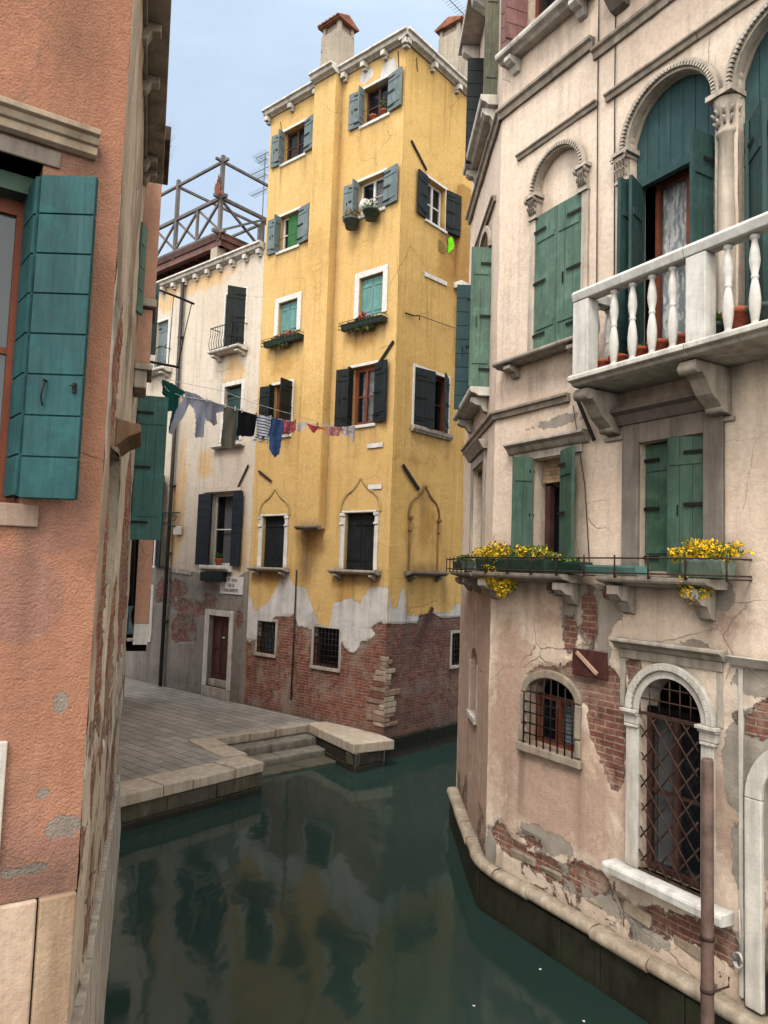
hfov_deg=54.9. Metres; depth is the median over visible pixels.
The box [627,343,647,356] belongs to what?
flower pot
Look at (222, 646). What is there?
door
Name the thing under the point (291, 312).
window
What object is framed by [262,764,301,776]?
quay step
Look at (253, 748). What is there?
quay step
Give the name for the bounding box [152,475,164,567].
window
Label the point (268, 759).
quay step
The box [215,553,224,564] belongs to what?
potted plant
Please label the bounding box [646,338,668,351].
flower pot
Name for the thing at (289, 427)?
red shirt
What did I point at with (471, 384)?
window
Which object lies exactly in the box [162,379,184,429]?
towel
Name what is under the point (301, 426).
white briefs
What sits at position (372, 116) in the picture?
potted plant
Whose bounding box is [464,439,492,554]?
window
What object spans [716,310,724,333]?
flower pot
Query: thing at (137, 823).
quay wall
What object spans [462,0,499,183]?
window
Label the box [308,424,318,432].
red cloth
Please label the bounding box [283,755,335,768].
quay step
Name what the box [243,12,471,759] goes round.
yellow house
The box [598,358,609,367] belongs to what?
flower pot
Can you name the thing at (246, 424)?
black cloth
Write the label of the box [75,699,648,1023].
water
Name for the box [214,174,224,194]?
red cloth
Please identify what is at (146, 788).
quay kerb
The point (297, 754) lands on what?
quay step
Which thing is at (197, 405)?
trousers
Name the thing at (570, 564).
planter
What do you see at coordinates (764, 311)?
flower pot
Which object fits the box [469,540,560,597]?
planter
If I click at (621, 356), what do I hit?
flower pot
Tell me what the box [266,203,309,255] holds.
window
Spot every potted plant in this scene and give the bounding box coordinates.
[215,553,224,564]
[369,111,377,120]
[380,100,386,114]
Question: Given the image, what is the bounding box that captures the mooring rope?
[732,909,742,968]
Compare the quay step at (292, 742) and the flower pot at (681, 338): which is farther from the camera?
the quay step at (292, 742)
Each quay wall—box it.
[120,772,261,822]
[121,786,261,831]
[316,737,367,772]
[346,751,383,765]
[346,760,383,772]
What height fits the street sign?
0.444 m
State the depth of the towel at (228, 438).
13.30 m
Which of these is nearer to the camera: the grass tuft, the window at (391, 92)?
the grass tuft
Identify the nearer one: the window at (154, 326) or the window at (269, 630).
the window at (154, 326)
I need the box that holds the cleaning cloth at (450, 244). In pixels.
[447,237,453,252]
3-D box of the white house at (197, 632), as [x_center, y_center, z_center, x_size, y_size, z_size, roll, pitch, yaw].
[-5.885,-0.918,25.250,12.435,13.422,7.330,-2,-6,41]
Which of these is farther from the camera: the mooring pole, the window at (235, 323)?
the window at (235, 323)
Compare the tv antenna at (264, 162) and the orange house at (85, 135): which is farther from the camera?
the tv antenna at (264, 162)
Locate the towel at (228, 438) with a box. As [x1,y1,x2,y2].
[221,407,236,448]
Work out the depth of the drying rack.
11.48 m
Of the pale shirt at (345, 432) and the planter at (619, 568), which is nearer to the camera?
the planter at (619, 568)
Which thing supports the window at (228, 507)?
in the white house at (197, 632)
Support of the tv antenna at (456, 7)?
on the yellow house at (354, 607)
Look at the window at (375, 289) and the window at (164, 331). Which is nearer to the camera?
the window at (375, 289)
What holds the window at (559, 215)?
in the rose house at (614, 172)
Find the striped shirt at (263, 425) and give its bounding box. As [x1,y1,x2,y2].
[251,416,270,444]
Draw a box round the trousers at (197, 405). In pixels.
[169,391,204,437]
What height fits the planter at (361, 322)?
0.519 m
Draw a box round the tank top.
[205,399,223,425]
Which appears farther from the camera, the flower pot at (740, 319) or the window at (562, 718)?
the window at (562, 718)
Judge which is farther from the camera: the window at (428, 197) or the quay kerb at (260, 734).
the window at (428, 197)
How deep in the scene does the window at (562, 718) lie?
8.11 m
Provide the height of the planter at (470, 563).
0.242 m
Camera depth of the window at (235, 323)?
19.42 m
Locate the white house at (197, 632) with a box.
[125,240,264,703]
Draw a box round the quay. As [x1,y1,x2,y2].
[118,678,385,822]
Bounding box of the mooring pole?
[700,757,729,1023]
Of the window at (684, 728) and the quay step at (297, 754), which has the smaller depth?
the window at (684, 728)
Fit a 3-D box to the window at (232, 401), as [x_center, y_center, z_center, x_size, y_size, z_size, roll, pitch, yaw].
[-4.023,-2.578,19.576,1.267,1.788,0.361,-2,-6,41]
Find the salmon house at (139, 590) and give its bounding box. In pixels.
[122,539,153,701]
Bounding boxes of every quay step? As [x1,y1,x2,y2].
[228,740,270,755]
[249,753,279,766]
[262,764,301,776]
[263,733,316,752]
[272,745,324,763]
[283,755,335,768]
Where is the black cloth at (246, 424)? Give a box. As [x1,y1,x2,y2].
[236,410,256,436]
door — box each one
[201,609,233,701]
[617,57,722,358]
[723,0,767,304]
[726,655,767,1014]
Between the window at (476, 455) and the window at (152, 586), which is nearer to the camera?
the window at (476, 455)
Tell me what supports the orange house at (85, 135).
in the water
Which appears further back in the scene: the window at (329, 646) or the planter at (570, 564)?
the window at (329, 646)
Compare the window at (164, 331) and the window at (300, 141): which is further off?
the window at (164, 331)
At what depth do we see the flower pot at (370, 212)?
16.40 m
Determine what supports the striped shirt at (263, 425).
hanging from the washing line at (245, 411)
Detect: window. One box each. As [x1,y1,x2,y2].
[0,95,100,527]
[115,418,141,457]
[129,585,153,641]
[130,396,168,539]
[150,284,159,354]
[150,316,172,377]
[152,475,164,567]
[195,487,253,573]
[207,285,261,363]
[210,378,244,449]
[246,489,290,577]
[253,619,277,657]
[258,377,293,438]
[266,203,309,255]
[270,114,313,168]
[273,291,301,336]
[309,623,341,672]
[327,478,381,581]
[334,359,393,428]
[342,163,401,220]
[348,66,404,130]
[353,264,388,319]
[404,485,448,581]
[410,363,452,440]
[417,169,460,236]
[449,630,459,668]
[453,226,491,433]
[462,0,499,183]
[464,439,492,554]
[466,659,488,724]
[492,139,591,379]
[495,0,588,76]
[503,429,589,574]
[516,670,582,769]
[602,637,733,927]
[610,391,724,573]
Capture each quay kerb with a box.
[120,755,262,807]
[188,737,246,757]
[206,722,307,744]
[307,721,393,753]
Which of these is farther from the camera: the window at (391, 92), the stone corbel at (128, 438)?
the window at (391, 92)
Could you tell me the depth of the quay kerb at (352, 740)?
15.06 m
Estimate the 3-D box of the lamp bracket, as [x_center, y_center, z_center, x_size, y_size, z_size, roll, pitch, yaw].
[-6.130,0.210,20.698,0.902,0.433,0.040,1,-5,13]
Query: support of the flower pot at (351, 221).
attached to the yellow house at (354, 607)
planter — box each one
[261,327,303,350]
[338,311,387,334]
[452,553,474,570]
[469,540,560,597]
[551,556,592,573]
[585,565,646,575]
[667,537,754,603]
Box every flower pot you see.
[341,208,359,230]
[361,199,379,221]
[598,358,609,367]
[608,353,627,362]
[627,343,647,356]
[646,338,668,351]
[668,333,685,344]
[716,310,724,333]
[721,305,748,328]
[745,301,767,323]
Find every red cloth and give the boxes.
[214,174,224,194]
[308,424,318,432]
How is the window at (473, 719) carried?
in the rose house at (614, 172)
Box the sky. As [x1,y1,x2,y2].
[158,0,466,256]
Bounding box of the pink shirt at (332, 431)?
[327,427,339,435]
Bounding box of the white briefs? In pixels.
[297,422,305,430]
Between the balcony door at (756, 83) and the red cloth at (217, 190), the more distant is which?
the red cloth at (217, 190)
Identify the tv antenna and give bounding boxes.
[250,150,269,215]
[447,0,463,14]
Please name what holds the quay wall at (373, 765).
attached to the quay
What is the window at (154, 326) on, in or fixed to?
in the orange house at (85, 135)
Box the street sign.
[220,576,243,594]
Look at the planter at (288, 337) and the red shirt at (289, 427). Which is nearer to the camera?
the red shirt at (289, 427)
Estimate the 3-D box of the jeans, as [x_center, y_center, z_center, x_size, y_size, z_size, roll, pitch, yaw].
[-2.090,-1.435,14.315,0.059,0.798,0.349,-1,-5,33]
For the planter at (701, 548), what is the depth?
6.27 m
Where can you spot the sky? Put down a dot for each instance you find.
(230, 60)
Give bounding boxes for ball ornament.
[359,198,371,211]
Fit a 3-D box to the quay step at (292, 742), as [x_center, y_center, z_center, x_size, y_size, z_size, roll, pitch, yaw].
[-1.983,5.023,15.613,1.265,0.501,0.422,6,-6,-43]
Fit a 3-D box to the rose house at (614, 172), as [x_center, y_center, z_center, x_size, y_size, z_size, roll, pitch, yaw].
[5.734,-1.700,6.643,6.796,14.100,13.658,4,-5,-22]
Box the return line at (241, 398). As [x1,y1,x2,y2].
[157,375,333,426]
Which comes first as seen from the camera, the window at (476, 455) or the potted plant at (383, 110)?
the window at (476, 455)
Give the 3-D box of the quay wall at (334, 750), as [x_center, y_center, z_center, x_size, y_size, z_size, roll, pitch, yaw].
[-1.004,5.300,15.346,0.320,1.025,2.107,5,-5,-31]
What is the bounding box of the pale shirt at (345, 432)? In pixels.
[341,426,354,441]
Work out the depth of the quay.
15.86 m
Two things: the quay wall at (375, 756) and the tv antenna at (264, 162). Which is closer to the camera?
the quay wall at (375, 756)
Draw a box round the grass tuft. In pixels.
[166,117,178,162]
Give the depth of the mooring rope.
5.99 m
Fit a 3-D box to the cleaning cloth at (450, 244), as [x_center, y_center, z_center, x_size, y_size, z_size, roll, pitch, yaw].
[1.568,-6.321,17.508,0.191,0.380,0.071,5,-5,-31]
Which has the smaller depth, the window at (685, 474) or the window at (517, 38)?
the window at (685, 474)
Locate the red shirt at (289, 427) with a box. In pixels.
[283,420,295,432]
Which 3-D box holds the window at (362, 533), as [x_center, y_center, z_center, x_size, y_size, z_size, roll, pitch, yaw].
[-0.567,0.375,16.223,1.412,2.263,0.410,-2,-6,41]
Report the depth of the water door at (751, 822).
5.94 m
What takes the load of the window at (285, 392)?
in the yellow house at (354, 607)
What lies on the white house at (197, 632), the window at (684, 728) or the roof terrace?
the roof terrace
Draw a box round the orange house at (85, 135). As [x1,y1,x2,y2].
[0,0,171,1023]
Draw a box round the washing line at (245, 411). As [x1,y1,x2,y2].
[157,377,350,431]
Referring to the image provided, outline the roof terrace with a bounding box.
[156,155,267,280]
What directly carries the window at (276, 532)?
in the yellow house at (354, 607)
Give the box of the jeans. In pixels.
[269,418,283,456]
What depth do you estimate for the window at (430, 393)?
16.65 m
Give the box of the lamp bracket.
[162,512,179,526]
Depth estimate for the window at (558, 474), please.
8.47 m
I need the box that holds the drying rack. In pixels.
[150,289,194,368]
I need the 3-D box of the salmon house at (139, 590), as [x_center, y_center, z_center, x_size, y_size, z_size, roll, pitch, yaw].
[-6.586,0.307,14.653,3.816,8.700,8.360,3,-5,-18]
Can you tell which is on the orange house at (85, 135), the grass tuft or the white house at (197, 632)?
the grass tuft
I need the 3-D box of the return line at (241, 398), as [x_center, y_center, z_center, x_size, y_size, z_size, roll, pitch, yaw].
[-2.215,-2.023,14.181,0.009,0.102,5.176,-1,-5,35]
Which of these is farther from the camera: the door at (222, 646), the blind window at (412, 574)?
the door at (222, 646)
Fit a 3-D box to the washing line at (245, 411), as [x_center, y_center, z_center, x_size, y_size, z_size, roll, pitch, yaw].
[-2.173,-1.876,14.202,0.016,0.232,5.320,-1,-5,35]
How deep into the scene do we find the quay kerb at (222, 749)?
13.91 m
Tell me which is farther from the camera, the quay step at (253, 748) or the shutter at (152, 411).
the quay step at (253, 748)
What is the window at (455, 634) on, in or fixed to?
in the yellow house at (354, 607)
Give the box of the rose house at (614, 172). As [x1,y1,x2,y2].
[446,0,767,1023]

